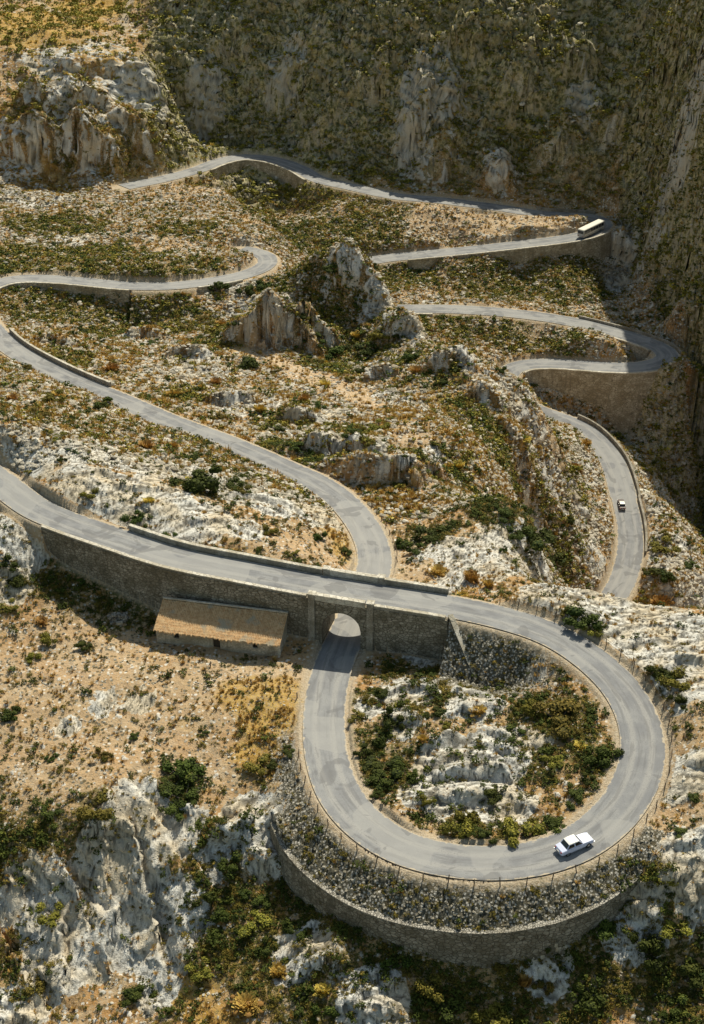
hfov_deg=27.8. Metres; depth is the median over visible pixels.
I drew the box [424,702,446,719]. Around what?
shrub
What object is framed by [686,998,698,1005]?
shrub
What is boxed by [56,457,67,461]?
shrub
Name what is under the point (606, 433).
parapet wall
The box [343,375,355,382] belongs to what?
shrub
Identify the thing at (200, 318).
shrub
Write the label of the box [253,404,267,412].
shrub
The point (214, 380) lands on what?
shrub
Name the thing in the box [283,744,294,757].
shrub
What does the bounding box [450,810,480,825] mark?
shrub
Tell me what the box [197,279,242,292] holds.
retaining wall
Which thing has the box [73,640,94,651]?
shrub
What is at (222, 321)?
shrub
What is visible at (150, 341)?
shrub
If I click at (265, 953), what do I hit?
shrub
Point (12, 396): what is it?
shrub
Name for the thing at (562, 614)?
shrub
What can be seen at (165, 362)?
shrub
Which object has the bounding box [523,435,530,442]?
shrub
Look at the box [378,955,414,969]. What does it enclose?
shrub
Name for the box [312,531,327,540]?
shrub
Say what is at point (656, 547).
shrub
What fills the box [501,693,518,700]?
shrub
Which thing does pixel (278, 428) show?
shrub
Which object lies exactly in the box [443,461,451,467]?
shrub
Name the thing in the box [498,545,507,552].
shrub
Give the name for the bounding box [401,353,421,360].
shrub
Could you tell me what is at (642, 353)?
retaining wall
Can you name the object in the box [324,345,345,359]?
shrub
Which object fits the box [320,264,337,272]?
shrub
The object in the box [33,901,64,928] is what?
shrub
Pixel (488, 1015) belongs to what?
shrub
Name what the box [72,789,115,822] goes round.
shrub
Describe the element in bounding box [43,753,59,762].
shrub
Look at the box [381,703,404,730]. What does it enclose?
shrub
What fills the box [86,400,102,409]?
shrub
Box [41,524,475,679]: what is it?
stone bridge
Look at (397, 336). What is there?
shrub
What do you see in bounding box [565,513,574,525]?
shrub
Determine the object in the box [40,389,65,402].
shrub
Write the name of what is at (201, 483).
shrub
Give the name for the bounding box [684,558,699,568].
shrub
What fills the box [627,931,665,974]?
shrub
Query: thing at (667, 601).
shrub
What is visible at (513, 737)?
shrub
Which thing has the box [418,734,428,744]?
shrub
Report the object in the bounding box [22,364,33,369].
shrub
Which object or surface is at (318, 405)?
shrub
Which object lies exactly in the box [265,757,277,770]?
shrub
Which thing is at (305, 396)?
shrub
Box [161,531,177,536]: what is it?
shrub
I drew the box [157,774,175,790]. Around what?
shrub
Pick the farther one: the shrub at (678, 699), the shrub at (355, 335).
the shrub at (355, 335)
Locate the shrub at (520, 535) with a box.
[504,524,536,540]
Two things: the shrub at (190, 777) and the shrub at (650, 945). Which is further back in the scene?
the shrub at (190, 777)
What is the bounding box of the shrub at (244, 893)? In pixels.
[235,889,251,899]
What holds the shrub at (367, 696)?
on the ground at (28, 142)
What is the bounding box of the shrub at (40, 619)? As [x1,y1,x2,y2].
[32,615,49,627]
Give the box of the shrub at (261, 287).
[254,279,272,291]
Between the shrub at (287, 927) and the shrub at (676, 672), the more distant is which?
the shrub at (676, 672)
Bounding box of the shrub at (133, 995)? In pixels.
[119,982,157,1007]
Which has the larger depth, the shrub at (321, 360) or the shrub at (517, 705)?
the shrub at (321, 360)
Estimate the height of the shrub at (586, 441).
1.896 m
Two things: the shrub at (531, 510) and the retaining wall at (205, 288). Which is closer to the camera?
the shrub at (531, 510)
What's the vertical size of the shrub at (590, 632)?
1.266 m
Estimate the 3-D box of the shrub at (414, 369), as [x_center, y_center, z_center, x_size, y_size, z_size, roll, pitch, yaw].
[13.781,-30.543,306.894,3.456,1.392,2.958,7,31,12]
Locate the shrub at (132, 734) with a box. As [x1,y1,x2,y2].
[128,731,139,740]
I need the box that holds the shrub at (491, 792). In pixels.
[483,784,502,804]
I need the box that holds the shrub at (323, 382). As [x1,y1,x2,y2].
[317,379,330,386]
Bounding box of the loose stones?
[0,0,703,1023]
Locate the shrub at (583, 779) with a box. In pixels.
[580,772,596,785]
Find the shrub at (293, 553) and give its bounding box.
[282,549,299,556]
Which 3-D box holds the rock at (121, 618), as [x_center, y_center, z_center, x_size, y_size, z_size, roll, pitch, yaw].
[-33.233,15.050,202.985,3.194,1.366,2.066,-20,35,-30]
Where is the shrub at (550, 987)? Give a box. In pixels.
[530,981,554,996]
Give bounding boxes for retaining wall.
[0,281,129,303]
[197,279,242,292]
[210,159,306,188]
[270,822,638,969]
[408,230,610,271]
[417,313,432,316]
[522,358,683,434]
[573,327,650,360]
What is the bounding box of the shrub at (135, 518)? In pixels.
[119,509,145,524]
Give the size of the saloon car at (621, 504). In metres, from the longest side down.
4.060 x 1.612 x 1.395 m
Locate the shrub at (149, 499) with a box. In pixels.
[142,497,154,502]
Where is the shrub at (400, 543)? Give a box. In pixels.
[393,537,406,549]
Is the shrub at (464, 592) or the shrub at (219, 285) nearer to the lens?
the shrub at (464, 592)
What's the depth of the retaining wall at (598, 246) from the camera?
437.48 m
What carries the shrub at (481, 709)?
on the ground at (28, 142)
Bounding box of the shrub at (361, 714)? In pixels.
[346,709,365,722]
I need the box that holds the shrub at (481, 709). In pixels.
[468,704,486,716]
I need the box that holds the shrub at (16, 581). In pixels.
[5,572,25,588]
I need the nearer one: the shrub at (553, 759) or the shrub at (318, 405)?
the shrub at (553, 759)
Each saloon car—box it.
[554,832,594,856]
[617,499,625,509]
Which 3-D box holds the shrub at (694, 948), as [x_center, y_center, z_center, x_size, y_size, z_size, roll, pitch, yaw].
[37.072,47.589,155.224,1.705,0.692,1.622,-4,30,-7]
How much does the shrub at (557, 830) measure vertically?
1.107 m
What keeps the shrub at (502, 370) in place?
on the ground at (28, 142)
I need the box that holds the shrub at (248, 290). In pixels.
[235,284,254,296]
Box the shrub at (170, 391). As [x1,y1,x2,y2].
[165,388,182,397]
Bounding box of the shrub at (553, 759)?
[540,754,565,768]
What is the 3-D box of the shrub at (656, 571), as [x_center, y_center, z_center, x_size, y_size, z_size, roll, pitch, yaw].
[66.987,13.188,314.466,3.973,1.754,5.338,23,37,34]
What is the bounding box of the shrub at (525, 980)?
[516,973,532,987]
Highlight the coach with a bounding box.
[577,219,604,237]
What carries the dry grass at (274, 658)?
on the ground at (28, 142)
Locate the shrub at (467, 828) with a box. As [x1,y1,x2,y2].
[438,818,473,838]
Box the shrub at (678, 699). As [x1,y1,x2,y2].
[668,694,687,709]
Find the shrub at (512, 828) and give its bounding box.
[500,815,545,847]
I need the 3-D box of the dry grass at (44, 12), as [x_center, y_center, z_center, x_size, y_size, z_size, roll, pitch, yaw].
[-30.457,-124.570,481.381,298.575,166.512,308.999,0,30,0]
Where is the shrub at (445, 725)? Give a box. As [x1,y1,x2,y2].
[439,721,450,729]
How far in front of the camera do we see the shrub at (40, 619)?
201.53 m
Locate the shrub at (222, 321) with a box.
[214,318,225,325]
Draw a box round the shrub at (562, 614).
[560,607,579,618]
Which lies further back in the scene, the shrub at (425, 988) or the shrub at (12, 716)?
the shrub at (12, 716)
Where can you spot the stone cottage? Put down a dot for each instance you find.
(256, 631)
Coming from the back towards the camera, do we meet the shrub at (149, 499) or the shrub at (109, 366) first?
the shrub at (109, 366)
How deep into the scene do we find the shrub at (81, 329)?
340.39 m
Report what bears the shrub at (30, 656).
on the ground at (28, 142)
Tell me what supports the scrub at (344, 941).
on the ground at (28, 142)
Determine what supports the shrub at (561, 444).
on the ground at (28, 142)
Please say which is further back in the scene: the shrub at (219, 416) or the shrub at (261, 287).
the shrub at (261, 287)
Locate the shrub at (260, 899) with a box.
[250,893,272,908]
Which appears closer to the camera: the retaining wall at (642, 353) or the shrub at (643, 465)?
the shrub at (643, 465)
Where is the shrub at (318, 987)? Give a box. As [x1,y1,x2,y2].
[312,981,332,998]
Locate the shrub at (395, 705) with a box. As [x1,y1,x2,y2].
[390,699,410,707]
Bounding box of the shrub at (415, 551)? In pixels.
[404,540,424,554]
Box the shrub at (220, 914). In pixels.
[209,904,230,922]
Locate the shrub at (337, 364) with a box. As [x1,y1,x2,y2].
[325,362,341,365]
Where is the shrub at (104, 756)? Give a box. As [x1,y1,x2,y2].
[91,746,113,761]
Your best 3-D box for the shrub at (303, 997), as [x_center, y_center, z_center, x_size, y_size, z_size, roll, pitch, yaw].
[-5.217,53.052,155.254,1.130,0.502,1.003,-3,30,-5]
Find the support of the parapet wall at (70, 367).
on the ground at (28, 142)
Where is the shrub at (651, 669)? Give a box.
[643,665,671,680]
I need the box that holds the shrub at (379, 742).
[370,734,387,748]
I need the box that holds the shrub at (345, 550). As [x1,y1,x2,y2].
[341,546,352,556]
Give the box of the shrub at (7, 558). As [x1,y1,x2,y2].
[0,553,18,572]
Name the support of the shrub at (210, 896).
on the ground at (28, 142)
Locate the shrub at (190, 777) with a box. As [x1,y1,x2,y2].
[159,771,198,808]
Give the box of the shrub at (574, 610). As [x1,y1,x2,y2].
[562,604,605,630]
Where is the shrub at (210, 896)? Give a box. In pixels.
[191,888,223,908]
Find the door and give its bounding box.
[213,638,219,646]
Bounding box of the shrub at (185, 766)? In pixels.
[159,756,207,777]
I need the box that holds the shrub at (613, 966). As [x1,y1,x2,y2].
[599,961,619,972]
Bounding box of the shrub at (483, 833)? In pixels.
[471,827,497,843]
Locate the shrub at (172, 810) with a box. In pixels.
[164,803,185,821]
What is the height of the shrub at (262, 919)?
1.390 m
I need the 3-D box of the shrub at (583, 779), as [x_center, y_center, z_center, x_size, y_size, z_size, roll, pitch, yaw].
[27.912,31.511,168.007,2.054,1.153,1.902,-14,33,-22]
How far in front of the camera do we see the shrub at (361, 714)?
182.40 m
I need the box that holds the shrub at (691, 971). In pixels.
[676,962,703,988]
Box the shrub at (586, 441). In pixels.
[581,438,591,445]
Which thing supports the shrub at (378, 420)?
on the ground at (28, 142)
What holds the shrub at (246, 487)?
on the ground at (28, 142)
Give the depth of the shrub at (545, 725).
175.79 m
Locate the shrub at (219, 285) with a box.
[207,281,230,291]
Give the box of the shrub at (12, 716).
[0,705,21,721]
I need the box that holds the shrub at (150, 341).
[139,338,158,345]
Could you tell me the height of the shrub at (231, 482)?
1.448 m
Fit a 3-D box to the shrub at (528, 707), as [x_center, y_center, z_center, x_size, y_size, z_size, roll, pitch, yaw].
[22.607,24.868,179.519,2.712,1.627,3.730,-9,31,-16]
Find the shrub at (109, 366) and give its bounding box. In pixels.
[101,361,119,371]
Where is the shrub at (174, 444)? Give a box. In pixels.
[169,441,178,446]
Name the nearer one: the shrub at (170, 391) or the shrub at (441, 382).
the shrub at (170, 391)
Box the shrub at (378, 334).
[371,329,390,339]
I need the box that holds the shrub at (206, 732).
[197,728,209,735]
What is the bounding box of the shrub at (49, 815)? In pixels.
[40,805,61,819]
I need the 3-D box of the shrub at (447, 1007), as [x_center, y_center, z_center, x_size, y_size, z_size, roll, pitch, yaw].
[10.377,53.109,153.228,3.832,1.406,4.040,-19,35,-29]
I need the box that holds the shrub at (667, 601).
[651,594,675,605]
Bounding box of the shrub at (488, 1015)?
[468,1000,512,1023]
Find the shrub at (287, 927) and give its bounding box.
[282,917,296,933]
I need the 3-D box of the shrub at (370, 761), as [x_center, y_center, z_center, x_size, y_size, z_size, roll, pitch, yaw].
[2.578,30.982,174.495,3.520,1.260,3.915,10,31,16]
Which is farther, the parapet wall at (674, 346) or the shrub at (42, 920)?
the parapet wall at (674, 346)
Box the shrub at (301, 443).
[288,441,303,450]
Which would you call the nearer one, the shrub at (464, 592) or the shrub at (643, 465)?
the shrub at (464, 592)
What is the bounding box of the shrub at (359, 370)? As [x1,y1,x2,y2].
[355,366,365,372]
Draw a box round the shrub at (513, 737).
[505,723,526,741]
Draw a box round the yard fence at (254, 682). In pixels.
[204,661,297,697]
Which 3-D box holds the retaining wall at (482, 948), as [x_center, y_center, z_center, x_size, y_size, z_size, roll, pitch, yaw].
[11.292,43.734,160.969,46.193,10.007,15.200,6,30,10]
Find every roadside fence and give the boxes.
[298,598,672,887]
[371,502,397,561]
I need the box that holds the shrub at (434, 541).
[432,538,440,543]
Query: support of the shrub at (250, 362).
on the ground at (28, 142)
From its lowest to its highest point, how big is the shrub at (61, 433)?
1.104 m
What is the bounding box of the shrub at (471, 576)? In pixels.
[463,568,479,583]
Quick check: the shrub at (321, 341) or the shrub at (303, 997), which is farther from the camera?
the shrub at (321, 341)
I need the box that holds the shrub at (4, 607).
[0,598,18,610]
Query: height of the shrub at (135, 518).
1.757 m
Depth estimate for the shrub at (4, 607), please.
202.56 m
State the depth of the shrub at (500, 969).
154.12 m
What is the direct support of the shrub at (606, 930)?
on the ground at (28, 142)
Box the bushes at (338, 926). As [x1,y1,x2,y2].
[0,398,703,1023]
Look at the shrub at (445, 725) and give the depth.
178.66 m
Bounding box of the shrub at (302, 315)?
[296,313,306,318]
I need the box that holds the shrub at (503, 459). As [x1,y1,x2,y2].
[495,456,505,462]
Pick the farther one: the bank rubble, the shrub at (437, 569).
the shrub at (437, 569)
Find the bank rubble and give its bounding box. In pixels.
[261,630,664,928]
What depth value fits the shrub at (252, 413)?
280.30 m
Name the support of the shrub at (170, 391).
on the ground at (28, 142)
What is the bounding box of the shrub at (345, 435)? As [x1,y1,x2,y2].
[341,425,361,437]
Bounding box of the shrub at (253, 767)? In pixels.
[241,750,273,775]
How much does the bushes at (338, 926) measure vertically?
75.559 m
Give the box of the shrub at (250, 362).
[237,355,260,369]
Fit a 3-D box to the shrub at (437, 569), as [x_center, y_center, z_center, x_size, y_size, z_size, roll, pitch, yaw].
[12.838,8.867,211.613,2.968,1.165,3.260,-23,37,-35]
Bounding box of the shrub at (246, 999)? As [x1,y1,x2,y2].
[229,990,263,1017]
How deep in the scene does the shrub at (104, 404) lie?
271.39 m
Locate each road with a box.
[0,246,664,879]
[118,154,679,598]
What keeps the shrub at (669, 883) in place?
on the ground at (28, 142)
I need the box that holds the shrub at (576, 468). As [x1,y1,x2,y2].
[569,465,580,475]
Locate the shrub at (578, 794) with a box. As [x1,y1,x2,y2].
[565,782,585,811]
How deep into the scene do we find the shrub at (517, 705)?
180.88 m
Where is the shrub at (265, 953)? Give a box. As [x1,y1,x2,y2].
[260,934,279,958]
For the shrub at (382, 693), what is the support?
on the ground at (28, 142)
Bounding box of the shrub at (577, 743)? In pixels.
[573,739,587,750]
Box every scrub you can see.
[0,0,703,529]
[0,0,703,603]
[0,411,703,1023]
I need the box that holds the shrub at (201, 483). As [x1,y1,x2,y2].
[169,464,222,493]
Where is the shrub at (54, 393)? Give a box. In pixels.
[51,390,65,396]
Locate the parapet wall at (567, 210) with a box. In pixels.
[537,207,595,214]
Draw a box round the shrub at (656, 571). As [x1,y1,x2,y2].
[643,567,666,575]
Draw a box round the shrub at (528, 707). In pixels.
[520,698,545,718]
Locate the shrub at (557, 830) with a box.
[540,819,561,834]
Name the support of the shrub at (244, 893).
on the ground at (28, 142)
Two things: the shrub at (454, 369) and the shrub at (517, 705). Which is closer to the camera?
the shrub at (517, 705)
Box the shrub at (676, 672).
[655,666,692,691]
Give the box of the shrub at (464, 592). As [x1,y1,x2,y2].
[456,590,469,596]
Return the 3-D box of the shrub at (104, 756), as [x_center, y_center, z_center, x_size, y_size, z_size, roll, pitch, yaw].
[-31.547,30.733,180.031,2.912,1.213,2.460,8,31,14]
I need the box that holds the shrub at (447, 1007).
[427,996,466,1022]
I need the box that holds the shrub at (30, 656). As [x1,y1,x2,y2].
[24,652,43,663]
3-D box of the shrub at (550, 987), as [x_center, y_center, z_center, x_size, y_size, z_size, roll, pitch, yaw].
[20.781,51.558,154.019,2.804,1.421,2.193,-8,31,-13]
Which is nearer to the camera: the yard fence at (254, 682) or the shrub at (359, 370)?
the yard fence at (254, 682)
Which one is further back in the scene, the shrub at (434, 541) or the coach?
the coach
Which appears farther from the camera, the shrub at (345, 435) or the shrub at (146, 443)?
the shrub at (345, 435)
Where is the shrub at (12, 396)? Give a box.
[6,393,17,399]
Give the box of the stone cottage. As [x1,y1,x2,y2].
[153,596,287,655]
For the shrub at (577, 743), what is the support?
on the ground at (28, 142)
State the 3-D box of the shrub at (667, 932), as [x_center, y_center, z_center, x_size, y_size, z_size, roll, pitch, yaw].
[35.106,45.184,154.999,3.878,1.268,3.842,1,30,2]
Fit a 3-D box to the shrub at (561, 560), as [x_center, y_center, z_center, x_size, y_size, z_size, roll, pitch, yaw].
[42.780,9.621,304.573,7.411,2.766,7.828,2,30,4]
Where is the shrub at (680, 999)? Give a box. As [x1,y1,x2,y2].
[658,991,688,1017]
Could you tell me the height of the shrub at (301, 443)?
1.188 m
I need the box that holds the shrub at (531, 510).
[520,505,533,514]
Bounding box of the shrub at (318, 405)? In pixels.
[309,400,326,409]
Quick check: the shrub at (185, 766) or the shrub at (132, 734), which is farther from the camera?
the shrub at (132, 734)
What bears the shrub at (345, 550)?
on the ground at (28, 142)
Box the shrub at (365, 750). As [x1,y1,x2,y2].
[353,742,372,756]
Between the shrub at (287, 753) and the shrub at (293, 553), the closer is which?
the shrub at (287, 753)
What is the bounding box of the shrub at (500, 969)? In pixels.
[491,958,516,976]
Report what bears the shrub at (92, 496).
on the ground at (28, 142)
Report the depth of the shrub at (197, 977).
160.56 m
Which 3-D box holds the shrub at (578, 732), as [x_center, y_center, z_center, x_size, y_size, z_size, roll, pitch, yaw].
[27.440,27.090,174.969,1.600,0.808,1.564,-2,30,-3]
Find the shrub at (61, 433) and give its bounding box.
[47,430,67,442]
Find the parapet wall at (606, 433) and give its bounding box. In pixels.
[577,414,647,554]
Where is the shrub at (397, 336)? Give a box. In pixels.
[392,334,405,339]
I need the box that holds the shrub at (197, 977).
[184,956,213,984]
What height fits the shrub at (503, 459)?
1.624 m
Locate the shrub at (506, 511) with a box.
[495,504,511,523]
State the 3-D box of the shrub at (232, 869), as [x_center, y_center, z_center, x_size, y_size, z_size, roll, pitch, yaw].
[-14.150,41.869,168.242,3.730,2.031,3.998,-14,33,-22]
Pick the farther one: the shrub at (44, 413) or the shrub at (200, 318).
the shrub at (200, 318)
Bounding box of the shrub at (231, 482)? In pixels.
[225,477,253,490]
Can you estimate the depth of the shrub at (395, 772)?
171.79 m
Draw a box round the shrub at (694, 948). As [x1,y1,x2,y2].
[685,942,699,952]
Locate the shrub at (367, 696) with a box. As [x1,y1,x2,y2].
[361,694,376,704]
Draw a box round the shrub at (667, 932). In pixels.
[659,918,693,939]
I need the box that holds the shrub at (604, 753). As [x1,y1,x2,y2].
[583,746,624,770]
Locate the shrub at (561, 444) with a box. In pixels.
[556,439,569,450]
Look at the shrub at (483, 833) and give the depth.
161.35 m
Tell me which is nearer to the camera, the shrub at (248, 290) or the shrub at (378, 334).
the shrub at (378, 334)
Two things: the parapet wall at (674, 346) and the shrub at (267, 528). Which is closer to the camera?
the shrub at (267, 528)
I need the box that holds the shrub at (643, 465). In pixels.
[639,463,652,472]
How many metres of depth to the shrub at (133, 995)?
161.50 m
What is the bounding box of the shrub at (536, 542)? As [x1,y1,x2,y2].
[522,525,557,553]
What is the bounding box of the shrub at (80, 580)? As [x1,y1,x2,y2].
[76,578,85,584]
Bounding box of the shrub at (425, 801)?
[418,794,436,805]
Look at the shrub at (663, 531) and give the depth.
325.99 m
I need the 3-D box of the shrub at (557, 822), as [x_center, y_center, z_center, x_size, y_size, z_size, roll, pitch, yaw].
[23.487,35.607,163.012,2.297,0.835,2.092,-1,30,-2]
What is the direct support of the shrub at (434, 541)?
on the ground at (28, 142)
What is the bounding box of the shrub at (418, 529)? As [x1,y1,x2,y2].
[412,523,446,543]
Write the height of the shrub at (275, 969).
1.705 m
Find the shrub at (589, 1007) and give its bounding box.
[572,981,608,1015]
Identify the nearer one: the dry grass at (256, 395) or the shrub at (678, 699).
the shrub at (678, 699)
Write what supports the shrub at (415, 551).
on the ground at (28, 142)
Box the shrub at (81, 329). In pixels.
[78,327,90,332]
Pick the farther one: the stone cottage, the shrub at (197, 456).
the shrub at (197, 456)
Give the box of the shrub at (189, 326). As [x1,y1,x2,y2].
[179,324,194,328]
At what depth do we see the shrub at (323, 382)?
304.02 m
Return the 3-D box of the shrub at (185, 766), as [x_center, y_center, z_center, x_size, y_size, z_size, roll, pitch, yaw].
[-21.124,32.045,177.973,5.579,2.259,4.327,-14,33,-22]
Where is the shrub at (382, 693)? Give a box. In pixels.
[373,687,389,699]
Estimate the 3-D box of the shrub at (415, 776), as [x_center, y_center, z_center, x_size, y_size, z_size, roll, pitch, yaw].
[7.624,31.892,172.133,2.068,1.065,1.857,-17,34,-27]
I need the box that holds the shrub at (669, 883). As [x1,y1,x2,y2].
[640,868,678,886]
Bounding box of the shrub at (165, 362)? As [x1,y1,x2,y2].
[162,359,172,365]
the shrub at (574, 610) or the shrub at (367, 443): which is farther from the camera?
the shrub at (367, 443)
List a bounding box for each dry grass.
[0,0,703,522]
[0,1,703,605]
[0,410,703,1023]
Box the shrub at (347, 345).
[343,342,353,348]
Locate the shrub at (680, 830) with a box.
[673,824,687,838]
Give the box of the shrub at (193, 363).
[187,361,212,366]
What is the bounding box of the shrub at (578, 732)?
[570,728,581,735]
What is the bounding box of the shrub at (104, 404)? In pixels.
[99,401,108,407]
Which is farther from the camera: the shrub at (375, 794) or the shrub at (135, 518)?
the shrub at (135, 518)
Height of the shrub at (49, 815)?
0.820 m
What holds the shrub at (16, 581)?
on the ground at (28, 142)
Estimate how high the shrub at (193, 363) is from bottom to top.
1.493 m
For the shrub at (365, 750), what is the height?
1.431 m
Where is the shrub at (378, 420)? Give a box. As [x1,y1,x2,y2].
[367,418,390,429]
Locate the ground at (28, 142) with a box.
[0,0,703,1023]
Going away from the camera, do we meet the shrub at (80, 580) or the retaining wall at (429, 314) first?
the shrub at (80, 580)
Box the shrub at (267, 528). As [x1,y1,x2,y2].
[262,524,278,535]
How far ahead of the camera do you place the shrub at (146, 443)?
240.81 m
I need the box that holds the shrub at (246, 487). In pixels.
[236,485,250,494]
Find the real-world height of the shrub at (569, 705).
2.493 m
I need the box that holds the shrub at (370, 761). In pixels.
[359,753,384,773]
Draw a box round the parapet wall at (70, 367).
[9,328,111,386]
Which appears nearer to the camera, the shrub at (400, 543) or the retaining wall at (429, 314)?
the shrub at (400, 543)
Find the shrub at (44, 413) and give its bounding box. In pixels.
[26,406,49,418]
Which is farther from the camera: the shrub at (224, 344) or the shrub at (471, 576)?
the shrub at (224, 344)
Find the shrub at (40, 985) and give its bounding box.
[21,975,48,996]
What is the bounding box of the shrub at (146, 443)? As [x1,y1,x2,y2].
[138,438,154,448]
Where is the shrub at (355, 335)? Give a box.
[350,330,360,338]
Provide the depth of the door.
197.91 m
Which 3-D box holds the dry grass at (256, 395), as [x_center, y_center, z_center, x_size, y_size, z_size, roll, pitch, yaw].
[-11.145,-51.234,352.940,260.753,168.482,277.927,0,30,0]
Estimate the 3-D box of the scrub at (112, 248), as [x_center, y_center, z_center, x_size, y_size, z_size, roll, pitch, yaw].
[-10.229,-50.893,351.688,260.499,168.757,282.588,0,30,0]
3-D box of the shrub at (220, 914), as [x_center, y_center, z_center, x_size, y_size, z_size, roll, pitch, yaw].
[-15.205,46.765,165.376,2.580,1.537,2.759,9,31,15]
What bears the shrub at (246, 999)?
on the ground at (28, 142)
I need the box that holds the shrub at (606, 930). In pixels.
[584,919,618,941]
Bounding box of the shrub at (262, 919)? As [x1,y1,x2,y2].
[237,908,273,938]
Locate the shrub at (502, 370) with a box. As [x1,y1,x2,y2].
[495,366,506,373]
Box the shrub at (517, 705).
[513,702,528,711]
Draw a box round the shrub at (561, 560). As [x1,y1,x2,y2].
[551,552,568,566]
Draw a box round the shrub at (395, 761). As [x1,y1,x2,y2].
[384,753,404,768]
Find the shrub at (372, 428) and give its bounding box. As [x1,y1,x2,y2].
[361,426,374,432]
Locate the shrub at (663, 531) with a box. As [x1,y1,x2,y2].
[658,529,671,536]
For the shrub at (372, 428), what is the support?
on the ground at (28, 142)
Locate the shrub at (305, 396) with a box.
[298,393,309,401]
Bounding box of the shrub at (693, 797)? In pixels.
[686,792,699,802]
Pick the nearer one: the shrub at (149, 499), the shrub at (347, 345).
the shrub at (149, 499)
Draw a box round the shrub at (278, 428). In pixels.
[268,425,287,434]
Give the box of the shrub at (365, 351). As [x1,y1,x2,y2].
[352,343,380,355]
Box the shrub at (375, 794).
[369,790,385,798]
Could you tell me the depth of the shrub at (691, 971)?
153.58 m
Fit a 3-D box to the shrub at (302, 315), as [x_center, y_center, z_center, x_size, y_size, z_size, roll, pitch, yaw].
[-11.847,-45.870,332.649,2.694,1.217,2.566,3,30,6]
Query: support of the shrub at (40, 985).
on the ground at (28, 142)
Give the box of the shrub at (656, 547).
[649,535,681,554]
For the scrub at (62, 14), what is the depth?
472.39 m
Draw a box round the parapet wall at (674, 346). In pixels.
[579,315,681,353]
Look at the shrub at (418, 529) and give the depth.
223.28 m
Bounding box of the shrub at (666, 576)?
[658,568,676,583]
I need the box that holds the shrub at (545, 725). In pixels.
[542,723,554,733]
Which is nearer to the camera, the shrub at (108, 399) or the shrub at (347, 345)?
the shrub at (108, 399)
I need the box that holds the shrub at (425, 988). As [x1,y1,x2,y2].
[413,972,443,1003]
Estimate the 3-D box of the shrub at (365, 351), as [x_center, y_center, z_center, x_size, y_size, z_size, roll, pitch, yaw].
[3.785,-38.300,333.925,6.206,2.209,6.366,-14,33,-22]
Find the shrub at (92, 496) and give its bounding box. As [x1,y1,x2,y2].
[79,487,98,499]
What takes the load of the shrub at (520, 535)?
on the ground at (28, 142)
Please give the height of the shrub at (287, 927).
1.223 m
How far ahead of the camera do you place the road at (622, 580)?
399.20 m
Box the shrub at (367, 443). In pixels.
[364,438,374,446]
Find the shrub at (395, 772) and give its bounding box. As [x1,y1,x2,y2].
[369,766,405,791]
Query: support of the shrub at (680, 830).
on the ground at (28, 142)
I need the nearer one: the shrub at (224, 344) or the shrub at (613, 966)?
the shrub at (613, 966)
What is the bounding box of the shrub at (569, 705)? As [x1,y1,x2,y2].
[531,698,579,739]
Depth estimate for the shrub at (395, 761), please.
174.18 m
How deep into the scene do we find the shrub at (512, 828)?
161.79 m
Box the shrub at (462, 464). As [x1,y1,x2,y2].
[451,459,464,468]
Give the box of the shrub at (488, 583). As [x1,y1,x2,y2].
[483,578,493,588]
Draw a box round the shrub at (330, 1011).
[310,997,340,1017]
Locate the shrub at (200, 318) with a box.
[196,314,209,321]
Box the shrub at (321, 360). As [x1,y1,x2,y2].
[305,357,324,364]
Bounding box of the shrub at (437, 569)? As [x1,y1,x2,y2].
[426,564,448,577]
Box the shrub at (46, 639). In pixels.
[40,631,57,646]
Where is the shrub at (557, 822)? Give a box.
[548,816,566,829]
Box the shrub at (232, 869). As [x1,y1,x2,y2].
[216,850,242,881]
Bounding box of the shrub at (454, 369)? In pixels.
[447,366,462,371]
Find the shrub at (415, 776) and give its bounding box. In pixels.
[406,769,424,782]
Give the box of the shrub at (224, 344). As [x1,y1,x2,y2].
[219,342,230,348]
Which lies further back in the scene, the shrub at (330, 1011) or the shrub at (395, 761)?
the shrub at (395, 761)
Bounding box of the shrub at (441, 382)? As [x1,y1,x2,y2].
[433,378,448,385]
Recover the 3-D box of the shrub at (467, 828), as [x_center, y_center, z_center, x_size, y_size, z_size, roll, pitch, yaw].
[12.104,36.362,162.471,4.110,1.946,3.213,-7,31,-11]
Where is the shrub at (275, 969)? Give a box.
[269,961,286,980]
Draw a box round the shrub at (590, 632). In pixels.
[581,626,603,637]
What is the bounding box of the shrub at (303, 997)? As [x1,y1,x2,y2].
[300,995,308,1000]
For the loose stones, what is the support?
on the ground at (28, 142)
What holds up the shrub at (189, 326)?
on the ground at (28, 142)
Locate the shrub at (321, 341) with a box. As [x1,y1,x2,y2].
[301,331,326,347]
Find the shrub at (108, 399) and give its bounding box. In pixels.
[102,396,112,402]
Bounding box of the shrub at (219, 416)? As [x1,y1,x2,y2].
[209,413,225,419]
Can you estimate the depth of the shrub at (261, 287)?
361.48 m
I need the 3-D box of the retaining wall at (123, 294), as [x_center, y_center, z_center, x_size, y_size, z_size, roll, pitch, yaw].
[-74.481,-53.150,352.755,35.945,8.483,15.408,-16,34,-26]
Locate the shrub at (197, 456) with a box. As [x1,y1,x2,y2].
[188,453,202,460]
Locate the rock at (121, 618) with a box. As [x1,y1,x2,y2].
[107,612,128,625]
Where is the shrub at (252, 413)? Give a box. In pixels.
[248,410,257,415]
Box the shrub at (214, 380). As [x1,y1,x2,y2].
[208,377,224,383]
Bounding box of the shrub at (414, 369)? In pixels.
[408,366,421,373]

